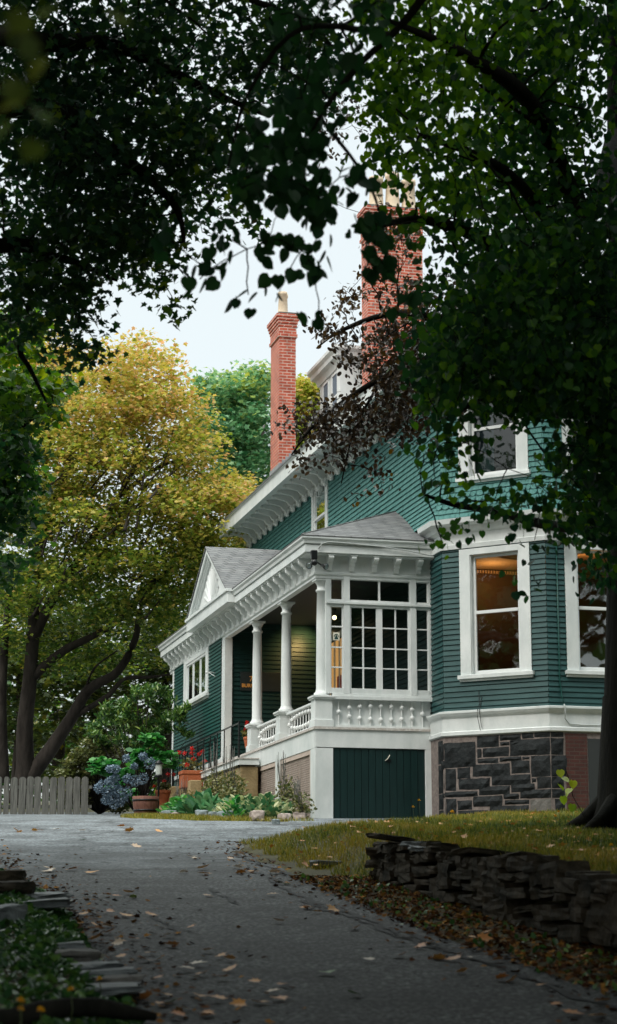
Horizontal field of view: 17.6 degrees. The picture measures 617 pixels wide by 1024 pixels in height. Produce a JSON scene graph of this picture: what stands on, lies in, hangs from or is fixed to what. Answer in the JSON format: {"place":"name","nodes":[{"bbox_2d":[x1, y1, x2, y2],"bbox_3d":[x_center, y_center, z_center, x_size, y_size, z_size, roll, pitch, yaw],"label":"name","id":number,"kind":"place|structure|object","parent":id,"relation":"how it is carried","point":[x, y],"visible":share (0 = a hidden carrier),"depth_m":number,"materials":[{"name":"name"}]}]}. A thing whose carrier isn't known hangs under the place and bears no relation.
{"place":"outdoors","nodes":[
{"label":"outdoors","id":0,"kind":"place"},
{"bbox_2d":[293,812,306,818],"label":"border rock","id":1,"kind":"object","parent":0,"point":[299,815],"visible":0.6,"depth_m":36.20,"materials":[{"name":"stone"}]},
{"bbox_2d":[0,0,607,801],"label":"sky","id":2,"kind":"structure","parent":0,"point":[215,338],"materials":[{"name":"white"}]},
{"bbox_2d":[0,812,616,1023],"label":"driveway","id":3,"kind":"structure","parent":0,"point":[388,983],"depth_m":15.05,"materials":[{"name":"asphalt"}]},
{"bbox_2d":[54,735,139,813],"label":"dense shrub","id":4,"kind":"object","parent":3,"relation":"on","point":[73,766],"visible":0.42,"depth_m":50.30,"materials":[{"name":"green plant"}]},
{"bbox_2d":[111,938,122,944],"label":"fallen leaf","id":5,"kind":"object","parent":3,"relation":"on","point":[118,941],"visible":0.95,"depth_m":14.83,"materials":[{"name":"plant"}]},
{"bbox_2d":[85,732,182,811],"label":"hydrangea","id":6,"kind":"object","parent":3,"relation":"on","point":[112,771],"visible":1,"depth_m":46.35,"materials":[{"name":"blue plant"}]},
{"bbox_2d":[137,989,152,998],"bbox_3d":[-0.969,2.842,11.732,0.089,0.063,0.101,-5,-13,23],"label":"fallen leaf","id":7,"kind":"object","parent":3,"relation":"on","point":[146,994],"visible":1,"depth_m":11.74,"materials":[{"name":"plant"}]},
{"bbox_2d":[132,796,158,813],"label":"half barrel","id":8,"kind":"object","parent":3,"relation":"on","point":[145,804],"visible":0.89,"depth_m":43.38,"materials":[{"name":"brown wood"}]},
{"bbox_2d":[155,790,170,805],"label":"terracotta pot","id":9,"kind":"object","parent":3,"relation":"on","point":[164,795],"visible":0.88,"depth_m":46.69,"materials":[{"name":"ceramic"}]},
{"bbox_2d":[152,772,175,789],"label":"geranium","id":10,"kind":"object","parent":9,"relation":"in","point":[164,784],"visible":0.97,"depth_m":46.84,"materials":[{"name":"green plant"}]},
{"bbox_2d":[165,940,177,944],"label":"fallen leaf","id":11,"kind":"object","parent":3,"relation":"on","point":[173,942],"visible":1,"depth_m":14.61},
{"bbox_2d":[171,1010,184,1015],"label":"fallen leaf","id":12,"kind":"object","parent":3,"relation":"on","point":[178,1012],"visible":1,"depth_m":11.00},
{"bbox_2d":[191,960,207,963],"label":"fallen leaf","id":13,"kind":"object","parent":3,"relation":"on","point":[200,961],"visible":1,"depth_m":13.46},
{"bbox_2d":[209,994,224,998],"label":"fallen leaf","id":14,"kind":"object","parent":3,"relation":"on","point":[218,996],"visible":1,"depth_m":11.71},
{"bbox_2d":[223,964,235,970],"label":"fallen leaf","id":15,"kind":"object","parent":3,"relation":"on","point":[230,967],"visible":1,"depth_m":13.14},
{"bbox_2d":[224,954,234,958],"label":"fallen leaf","id":16,"kind":"object","parent":3,"relation":"on","point":[231,957],"visible":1,"depth_m":13.73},
{"bbox_2d":[229,998,245,1006],"bbox_3d":[-0.407,2.824,11.472,0.106,0.048,0.097,3,-12,-14],"label":"fallen leaf","id":17,"kind":"object","parent":3,"relation":"on","point":[238,1002],"visible":1,"depth_m":11.48,"materials":[{"name":"plant"}]},
{"bbox_2d":[271,819,279,823],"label":"border rock","id":18,"kind":"object","parent":3,"relation":"on","point":[275,821],"visible":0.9,"depth_m":33.84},
{"bbox_2d":[271,995,287,999],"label":"fallen leaf","id":19,"kind":"object","parent":3,"relation":"on","point":[281,997],"visible":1,"depth_m":11.73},
{"bbox_2d":[0,839,616,1023],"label":"leaf litter","id":20,"kind":"object","parent":3,"relation":"on","point":[203,1005],"visible":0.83,"depth_m":16.00,"materials":[{"name":"plant"}]},
{"bbox_2d":[327,904,340,911],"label":"fallen leaf","id":21,"kind":"object","parent":3,"relation":"on","point":[331,907],"visible":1,"depth_m":17.55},
{"bbox_2d":[286,818,412,832],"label":"gravel path","id":22,"kind":"structure","parent":3,"relation":"on","point":[292,825],"depth_m":34.75,"materials":[{"name":"gravel"}]},
{"bbox_2d":[291,776,316,817],"bbox_3d":[-0.111,5.257,36.539,0.464,0.823,0.764,3,-12,-14],"label":"wild plant","id":23,"kind":"object","parent":22,"relation":"on","point":[302,808],"visible":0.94,"depth_m":36.41,"materials":[{"name":"green plant"}]},
{"bbox_2d":[150,856,616,1007],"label":"driveway seams","id":24,"kind":"object","parent":3,"relation":"on","point":[379,927],"visible":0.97,"depth_m":15.51,"materials":[{"name":"asphalt"}]},
{"bbox_2d":[415,942,426,947],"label":"fallen leaf","id":25,"kind":"object","parent":3,"relation":"on","point":[421,944],"visible":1,"depth_m":14.52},
{"bbox_2d":[432,953,446,958],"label":"fallen leaf","id":26,"kind":"object","parent":3,"relation":"on","point":[437,956],"visible":1,"depth_m":13.84,"materials":[{"name":"plant"}]},
{"bbox_2d":[444,955,460,959],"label":"fallen leaf","id":27,"kind":"object","parent":3,"relation":"on","point":[454,957],"visible":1,"depth_m":13.75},
{"bbox_2d":[455,967,466,972],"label":"fallen leaf","id":28,"kind":"object","parent":3,"relation":"on","point":[462,969],"visible":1,"depth_m":13.04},
{"bbox_2d":[496,972,508,978],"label":"fallen leaf","id":29,"kind":"object","parent":3,"relation":"on","point":[500,975],"visible":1,"depth_m":12.66,"materials":[{"name":"plant"}]},
{"bbox_2d":[564,1009,583,1013],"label":"fallen leaf","id":30,"kind":"object","parent":3,"relation":"on","point":[570,1011],"visible":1,"depth_m":11.15,"materials":[{"name":"plant"}]},
{"bbox_2d":[0,802,616,1021],"bbox_3d":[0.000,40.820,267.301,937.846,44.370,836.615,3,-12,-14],"label":"ground","id":31,"kind":"structure","parent":0,"point":[310,870],"depth_m":17.08,"materials":[{"name":"soil"}]},
{"bbox_2d":[0,903,27,924],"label":"edging stone","id":32,"kind":"object","parent":31,"relation":"on","point":[13,911],"visible":0.73,"depth_m":14.84,"materials":[{"name":"stone"}]},
{"bbox_2d":[0,869,27,880],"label":"edging stone","id":33,"kind":"object","parent":31,"relation":"on","point":[15,874],"visible":0.69,"depth_m":18.25,"materials":[{"name":"stone"}]},
{"bbox_2d":[0,880,35,893],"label":"edging stone","id":34,"kind":"object","parent":31,"relation":"on","point":[24,887],"visible":0.89,"depth_m":17.21,"materials":[{"name":"stone"}]},
{"bbox_2d":[16,997,24,1023],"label":"hawkweed","id":35,"kind":"object","parent":31,"relation":"on","point":[20,999],"visible":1,"depth_m":8.37,"materials":[{"name":"orange plant"}]},
{"bbox_2d":[38,1006,44,1023],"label":"hawkweed","id":36,"kind":"object","parent":31,"relation":"on","point":[41,1008],"visible":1,"depth_m":8.71,"materials":[{"name":"orange plant"}]},
{"bbox_2d":[0,305,85,595],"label":"maple tree","id":37,"kind":"object","parent":31,"relation":"on","point":[20,395],"visible":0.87,"depth_m":27.66,"materials":[{"name":"green plant"}]},
{"bbox_2d":[0,557,85,790],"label":"dark tree","id":38,"kind":"object","parent":31,"relation":"on","point":[14,692],"visible":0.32,"depth_m":65.19,"materials":[{"name":"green plant"}]},
{"bbox_2d":[11,897,74,907],"bbox_3d":[-2.281,3.309,16.818,0.635,0.117,0.602,3,-12,-14],"label":"edging stone","id":39,"kind":"object","parent":31,"relation":"on","point":[62,902],"visible":0.6,"depth_m":16.59,"materials":[{"name":"stone"}]},
{"bbox_2d":[17,891,73,899],"bbox_3d":[-2.386,3.387,17.490,0.538,0.118,0.568,5,-13,-24],"label":"edging stone","id":40,"kind":"object","parent":31,"relation":"on","point":[44,895],"visible":0.45,"depth_m":17.31,"materials":[{"name":"stone"}]},
{"bbox_2d":[0,776,91,813],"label":"picket fence","id":41,"kind":"object","parent":31,"relation":"on","point":[72,787],"visible":0.76,"depth_m":49.60,"materials":[{"name":"grey wood"}]},
{"bbox_2d":[8,697,102,797],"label":"dark tree","id":42,"kind":"object","parent":31,"relation":"on","point":[61,753],"visible":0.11,"depth_m":74.78,"materials":[{"name":"green plant"}]},
{"bbox_2d":[0,1,132,162],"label":"maple tree","id":43,"kind":"object","parent":31,"relation":"on","point":[15,25],"visible":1,"depth_m":3.25,"materials":[{"name":"green plant"}]},
{"bbox_2d":[54,941,85,948],"bbox_3d":[-1.655,2.997,13.735,0.250,0.078,0.262,3,-12,-14],"label":"edging stone","id":44,"kind":"object","parent":31,"relation":"on","point":[73,944],"visible":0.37,"depth_m":13.64,"materials":[{"name":"stone"}]},
{"bbox_2d":[67,986,73,1021],"bbox_3d":[-1.159,2.423,9.711,0.040,0.220,0.037,-4,-12,18],"label":"hawkweed","id":45,"kind":"object","parent":31,"relation":"on","point":[71,988],"visible":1,"depth_m":9.72,"materials":[{"name":"orange plant"}]},
{"bbox_2d":[0,868,144,1023],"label":"ground cover","id":46,"kind":"object","parent":31,"relation":"on","point":[59,925],"visible":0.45,"depth_m":12.14,"materials":[{"name":"green plant"}]},
{"bbox_2d":[46,948,101,961],"bbox_3d":[-1.552,2.928,13.134,0.335,0.103,0.370,5,-13,-21],"label":"edging stone","id":47,"kind":"object","parent":31,"relation":"on","point":[83,954],"visible":0.64,"depth_m":12.99,"materials":[{"name":"stone"}]},
{"bbox_2d":[0,997,156,1023],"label":"fallen branch","id":48,"kind":"object","parent":31,"relation":"on","point":[60,1008],"visible":0.93,"depth_m":9.85,"materials":[{"name":"wood"}]},
{"bbox_2d":[1,647,172,808],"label":"hedge","id":49,"kind":"object","parent":31,"relation":"on","point":[68,746],"visible":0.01,"depth_m":83.40,"materials":[{"name":"plant"}]},
{"bbox_2d":[70,959,123,969],"bbox_3d":[-1.415,2.919,12.775,0.359,0.090,0.387,7,-14,-31],"label":"edging stone","id":50,"kind":"object","parent":31,"relation":"on","point":[95,964],"visible":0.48,"depth_m":12.66,"materials":[{"name":"stone"}]},
{"bbox_2d":[40,564,159,776],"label":"dark tree","id":51,"kind":"object","parent":31,"relation":"on","point":[97,694],"visible":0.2,"depth_m":68.24,"materials":[{"name":"green plant"}]},
{"bbox_2d":[79,966,138,976],"bbox_3d":[-1.276,2.921,12.556,0.404,0.100,0.393,3,-12,-14],"label":"edging stone","id":52,"kind":"object","parent":31,"relation":"on","point":[115,971],"visible":0.49,"depth_m":12.41,"materials":[{"name":"stone"}]},
{"bbox_2d":[86,982,145,996],"bbox_3d":[-1.184,2.833,11.815,0.434,0.078,0.486,1,-12,-4],"label":"edging stone","id":53,"kind":"object","parent":31,"relation":"on","point":[117,988],"visible":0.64,"depth_m":11.63,"materials":[{"name":"stone"}]},
{"bbox_2d":[91,974,145,986],"bbox_3d":[-1.166,2.883,12.225,0.333,0.089,0.352,3,-12,-14],"label":"edging stone","id":54,"kind":"object","parent":31,"relation":"on","point":[124,978],"visible":0.52,"depth_m":12.10,"materials":[{"name":"stone"}]},
{"bbox_2d":[0,319,262,804],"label":"golden maple","id":55,"kind":"object","parent":31,"relation":"on","point":[130,401],"visible":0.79,"depth_m":56.06,"materials":[{"name":"plant"}]},
{"bbox_2d":[82,682,195,795],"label":"rhododendron","id":56,"kind":"object","parent":31,"relation":"on","point":[120,716],"visible":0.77,"depth_m":48.85,"materials":[{"name":"green plant"}]},
{"bbox_2d":[107,581,189,795],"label":"dark tree","id":57,"kind":"object","parent":31,"relation":"on","point":[166,680],"visible":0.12,"depth_m":71.04,"materials":[{"name":"green plant"}]},
{"bbox_2d":[154,760,163,812],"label":"garden lantern","id":58,"kind":"object","parent":31,"relation":"on","point":[158,764],"visible":0.87,"depth_m":44.95,"materials":[{"name":"black metal"}]},
{"bbox_2d":[161,810,175,813],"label":"border rock","id":59,"kind":"object","parent":31,"relation":"on","point":[165,811],"visible":0.45,"depth_m":41.94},
{"bbox_2d":[156,794,186,811],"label":"leafy plant","id":60,"kind":"object","parent":31,"relation":"on","point":[172,802],"visible":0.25,"depth_m":42.29,"materials":[{"name":"green plant"}]},
{"bbox_2d":[0,0,362,401],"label":"maple tree","id":61,"kind":"object","parent":31,"relation":"on","point":[75,137],"visible":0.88,"depth_m":19.30,"materials":[{"name":"green plant"}]},
{"bbox_2d":[176,776,193,797],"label":"wild plant","id":62,"kind":"object","parent":31,"relation":"on","point":[183,793],"visible":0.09,"depth_m":43.91,"materials":[{"name":"green plant"}]},
{"bbox_2d":[171,788,229,813],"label":"hosta","id":63,"kind":"object","parent":31,"relation":"on","point":[205,800],"visible":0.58,"depth_m":40.13,"materials":[{"name":"green plant"}]},
{"bbox_2d":[195,810,207,815],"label":"border rock","id":64,"kind":"object","parent":31,"relation":"on","point":[199,812],"visible":0.4,"depth_m":38.46,"materials":[{"name":"stone"}]},
{"bbox_2d":[170,516,236,615],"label":"dark tree","id":65,"kind":"object","parent":31,"relation":"on","point":[192,579],"depth_m":76.97,"materials":[{"name":"green plant"}]},
{"bbox_2d":[159,758,259,812],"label":"stone steps","id":66,"kind":"structure","parent":31,"relation":"on","point":[248,769],"depth_m":42.07,"materials":[{"name":"stone"}]},
{"bbox_2d":[178,770,202,788],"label":"terracotta pot","id":67,"kind":"object","parent":66,"relation":"on","point":[193,774],"visible":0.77,"depth_m":45.67,"materials":[{"name":"ceramic"}]},
{"bbox_2d":[178,746,207,769],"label":"geranium","id":68,"kind":"object","parent":67,"relation":"in","point":[192,762],"visible":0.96,"depth_m":45.97,"materials":[{"name":"green plant"}]},
{"bbox_2d":[172,737,215,785],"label":"iron railing","id":69,"kind":"object","parent":66,"relation":"on","point":[214,739],"visible":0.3,"depth_m":47.01,"materials":[{"name":"black"}]},
{"bbox_2d":[167,721,239,785],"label":"iron railing","id":70,"kind":"object","parent":66,"relation":"on","point":[238,723],"visible":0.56,"depth_m":44.57,"materials":[{"name":"black"}]},
{"bbox_2d":[208,811,217,820],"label":"border rock","id":71,"kind":"object","parent":31,"relation":"on","point":[212,813],"visible":0.34,"depth_m":37.41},
{"bbox_2d":[201,741,227,796],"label":"wild plant","id":72,"kind":"object","parent":31,"relation":"on","point":[216,786],"visible":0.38,"depth_m":41.99,"materials":[{"name":"green plant"}]},
{"bbox_2d":[121,812,314,821],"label":"grass","id":73,"kind":"structure","parent":31,"relation":"on","point":[189,816],"depth_m":36.11,"materials":[{"name":"plant"}]},
{"bbox_2d":[171,359,270,547],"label":"green maple","id":74,"kind":"object","parent":31,"relation":"on","point":[243,401],"visible":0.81,"depth_m":69.78,"materials":[{"name":"green plant"}]},
{"bbox_2d":[217,810,233,816],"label":"border rock","id":75,"kind":"object","parent":31,"relation":"on","point":[221,812],"visible":0.48,"depth_m":36.41,"materials":[{"name":"stone"}]},
{"bbox_2d":[212,793,252,811],"bbox_3d":[-1.253,5.564,37.767,1.214,0.492,1.744,3,-12,-14],"label":"hosta","id":76,"kind":"object","parent":31,"relation":"on","point":[218,807],"visible":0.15,"depth_m":37.55,"materials":[{"name":"green plant"}]},
{"bbox_2d":[221,794,245,816],"bbox_3d":[-1.350,5.367,36.285,0.485,0.434,0.607,3,-12,-14],"label":"leafy plant","id":77,"kind":"object","parent":31,"relation":"on","point":[237,809],"visible":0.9,"depth_m":36.26,"materials":[{"name":"green plant"}]},
{"bbox_2d":[219,746,248,798],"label":"wild plant","id":78,"kind":"object","parent":31,"relation":"on","point":[232,787],"visible":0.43,"depth_m":40.51,"materials":[{"name":"green plant"}]},
{"bbox_2d":[249,810,264,820],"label":"border rock","id":79,"kind":"object","parent":31,"relation":"on","point":[259,814],"visible":0.81,"depth_m":35.16,"materials":[{"name":"stone"}]},
{"bbox_2d":[232,791,294,817],"bbox_3d":[-0.805,5.423,36.814,1.185,0.515,1.864,3,-12,-14],"label":"hosta","id":80,"kind":"object","parent":31,"relation":"on","point":[268,804],"visible":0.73,"depth_m":36.37,"materials":[{"name":"green plant"}]},
{"bbox_2d":[277,813,291,820],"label":"border rock","id":81,"kind":"object","parent":31,"relation":"on","point":[285,815],"visible":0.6,"depth_m":35.77,"materials":[{"name":"stone"}]},
{"bbox_2d":[274,750,296,814],"bbox_3d":[-0.406,5.162,37.546,0.499,1.311,1.028,3,-12,-14],"label":"wild plant","id":82,"kind":"object","parent":31,"relation":"on","point":[285,794],"visible":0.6,"depth_m":37.41,"materials":[{"name":"green plant"}]},
{"bbox_2d":[148,0,426,330],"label":"linden tree","id":83,"kind":"object","parent":31,"relation":"on","point":[300,195],"visible":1,"depth_m":12.12,"materials":[{"name":"green plant"}]},
{"bbox_2d":[296,372,319,449],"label":"golden maple","id":84,"kind":"object","parent":31,"relation":"on","point":[307,389],"visible":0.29,"depth_m":69.22,"materials":[{"name":"plant"}]},
{"bbox_2d":[309,860,341,866],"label":"edging stone","id":85,"kind":"object","parent":31,"relation":"on","point":[312,862],"visible":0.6,"depth_m":23.05,"materials":[{"name":"stone"}]},
{"bbox_2d":[250,85,483,506],"bbox_3d":[3.825,-3.211,29.621,9.683,15.009,5.598,1,-12,-3],"label":"copper beech","id":86,"kind":"object","parent":31,"relation":"on","point":[388,382],"visible":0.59,"depth_m":27.82,"materials":[{"name":"brown plant"}]},
{"bbox_2d":[155,171,607,819],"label":"house","id":87,"kind":"structure","parent":31,"relation":"on","point":[461,681],"depth_m":38.39,"materials":[{"name":"teal"}]},
{"bbox_2d":[183,646,208,706],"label":"window","id":88,"kind":"structure","parent":87,"relation":"in","point":[195,679],"depth_m":49.20,"materials":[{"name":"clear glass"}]},
{"bbox_2d":[243,737,246,747],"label":"terracotta pot","id":89,"kind":"object","parent":87,"relation":"on","point":[245,740],"visible":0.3,"depth_m":45.17,"materials":[{"name":"ceramic"}]},
{"bbox_2d":[240,720,248,736],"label":"geranium","id":90,"kind":"object","parent":89,"relation":"on","point":[244,732],"visible":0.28,"depth_m":45.22,"materials":[{"name":"green plant"}]},
{"bbox_2d":[240,672,280,691],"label":"house sign","id":91,"kind":"object","parent":87,"relation":"attached to","point":[271,682],"visible":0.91,"depth_m":46.27,"materials":[{"name":"black"}]},
{"bbox_2d":[306,550,328,569],"bbox_3d":[0.163,0.915,37.959,0.449,0.387,0.191,3,-12,-14],"label":"security light","id":92,"kind":"object","parent":87,"relation":"attached to","point":[313,558],"visible":1,"depth_m":37.93,"materials":[{"name":"black plastic"}]},
{"bbox_2d":[311,480,328,530],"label":"window","id":93,"kind":"structure","parent":87,"relation":"in","point":[319,500],"depth_m":47.58,"materials":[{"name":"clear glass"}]},
{"bbox_2d":[333,632,338,639],"bbox_3d":[0.533,2.384,38.185,0.125,0.150,0.007,3,-12,-14],"label":"picture","id":94,"kind":"object","parent":87,"relation":"attached to","point":[335,635],"depth_m":38.18,"materials":[{"name":"beige"}]},
{"bbox_2d":[333,748,424,817],"bbox_3d":[1.339,5.240,37.781,1.820,1.494,0.149,3,-12,-14],"label":"hatch door","id":95,"kind":"structure","parent":87,"relation":"in","point":[367,782],"depth_m":37.78,"materials":[{"name":"green wood"}]},
{"bbox_2d":[455,391,530,484],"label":"window","id":96,"kind":"structure","parent":87,"relation":"in","point":[512,451],"depth_m":38.07,"materials":[{"name":"white wood"}]},
{"bbox_2d":[457,543,534,681],"bbox_3d":[3.524,1.895,37.411,1.550,2.530,0.230,-7,-14,30],"label":"window","id":97,"kind":"structure","parent":87,"relation":"in","point":[467,560],"depth_m":37.47,"materials":[{"name":"white wood"}]},
{"bbox_2d":[555,532,575,546],"bbox_3d":[4.779,0.457,37.039,0.449,0.387,0.191,3,-12,-14],"label":"security light","id":98,"kind":"object","parent":87,"relation":"attached to","point":[559,543],"visible":0.13,"depth_m":36.93,"materials":[{"name":"black plastic"}]},
{"bbox_2d":[561,400,599,475],"bbox_3d":[5.490,-1.627,37.887,1.554,2.020,0.230,3,-12,-14],"label":"window","id":99,"kind":"structure","parent":87,"relation":"in","point":[564,437],"depth_m":37.61,"materials":[{"name":"white glass"}]},
{"bbox_2d":[564,543,606,677],"bbox_3d":[5.473,1.842,37.157,1.550,2.530,0.230,3,-12,-14],"label":"window","id":100,"kind":"structure","parent":87,"relation":"in","point":[574,669],"depth_m":36.94,"materials":[{"name":"white wood"}]},
{"bbox_2d":[239,807,616,902],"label":"grass","id":101,"kind":"structure","parent":31,"relation":"on","point":[521,829],"depth_m":24.58,"materials":[{"name":"plant"}]},
{"bbox_2d":[270,811,616,870],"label":"leaf litter","id":102,"kind":"object","parent":31,"relation":"on","point":[420,829],"visible":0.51,"depth_m":24.42,"materials":[{"name":"plant"}]},
{"bbox_2d":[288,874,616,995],"bbox_3d":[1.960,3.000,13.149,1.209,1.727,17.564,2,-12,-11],"label":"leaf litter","id":103,"kind":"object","parent":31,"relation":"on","point":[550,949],"visible":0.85,"depth_m":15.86,"materials":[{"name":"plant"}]},
{"bbox_2d":[300,872,616,996],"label":"weeds","id":104,"kind":"object","parent":31,"relation":"on","point":[533,936],"visible":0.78,"depth_m":15.97,"materials":[{"name":"brown plant"}]},
{"bbox_2d":[332,0,616,829],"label":"linden tree","id":105,"kind":"object","parent":31,"relation":"on","point":[535,298],"visible":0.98,"depth_m":17.71,"materials":[{"name":"green plant"}]},
{"bbox_2d":[477,932,492,940],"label":"fallen leaf","id":106,"kind":"object","parent":31,"relation":"on","point":[483,936],"visible":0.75,"depth_m":15.09,"materials":[{"name":"plant"}]},
{"bbox_2d":[364,833,616,955],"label":"dry stone wall","id":107,"kind":"structure","parent":31,"relation":"on","point":[511,887],"depth_m":16.50,"materials":[{"name":"stone"}]},
{"bbox_2d":[556,768,587,822],"bbox_3d":[3.616,3.873,26.762,0.299,0.920,1.020,3,-12,-14],"label":"sapling","id":108,"kind":"object","parent":31,"relation":"on","point":[573,785],"visible":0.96,"depth_m":27.18,"materials":[{"name":"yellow plant"}]},
{"bbox_2d":[598,957,610,961],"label":"fallen leaf","id":109,"kind":"object","parent":31,"relation":"on","point":[603,959],"visible":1,"depth_m":13.56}
]}

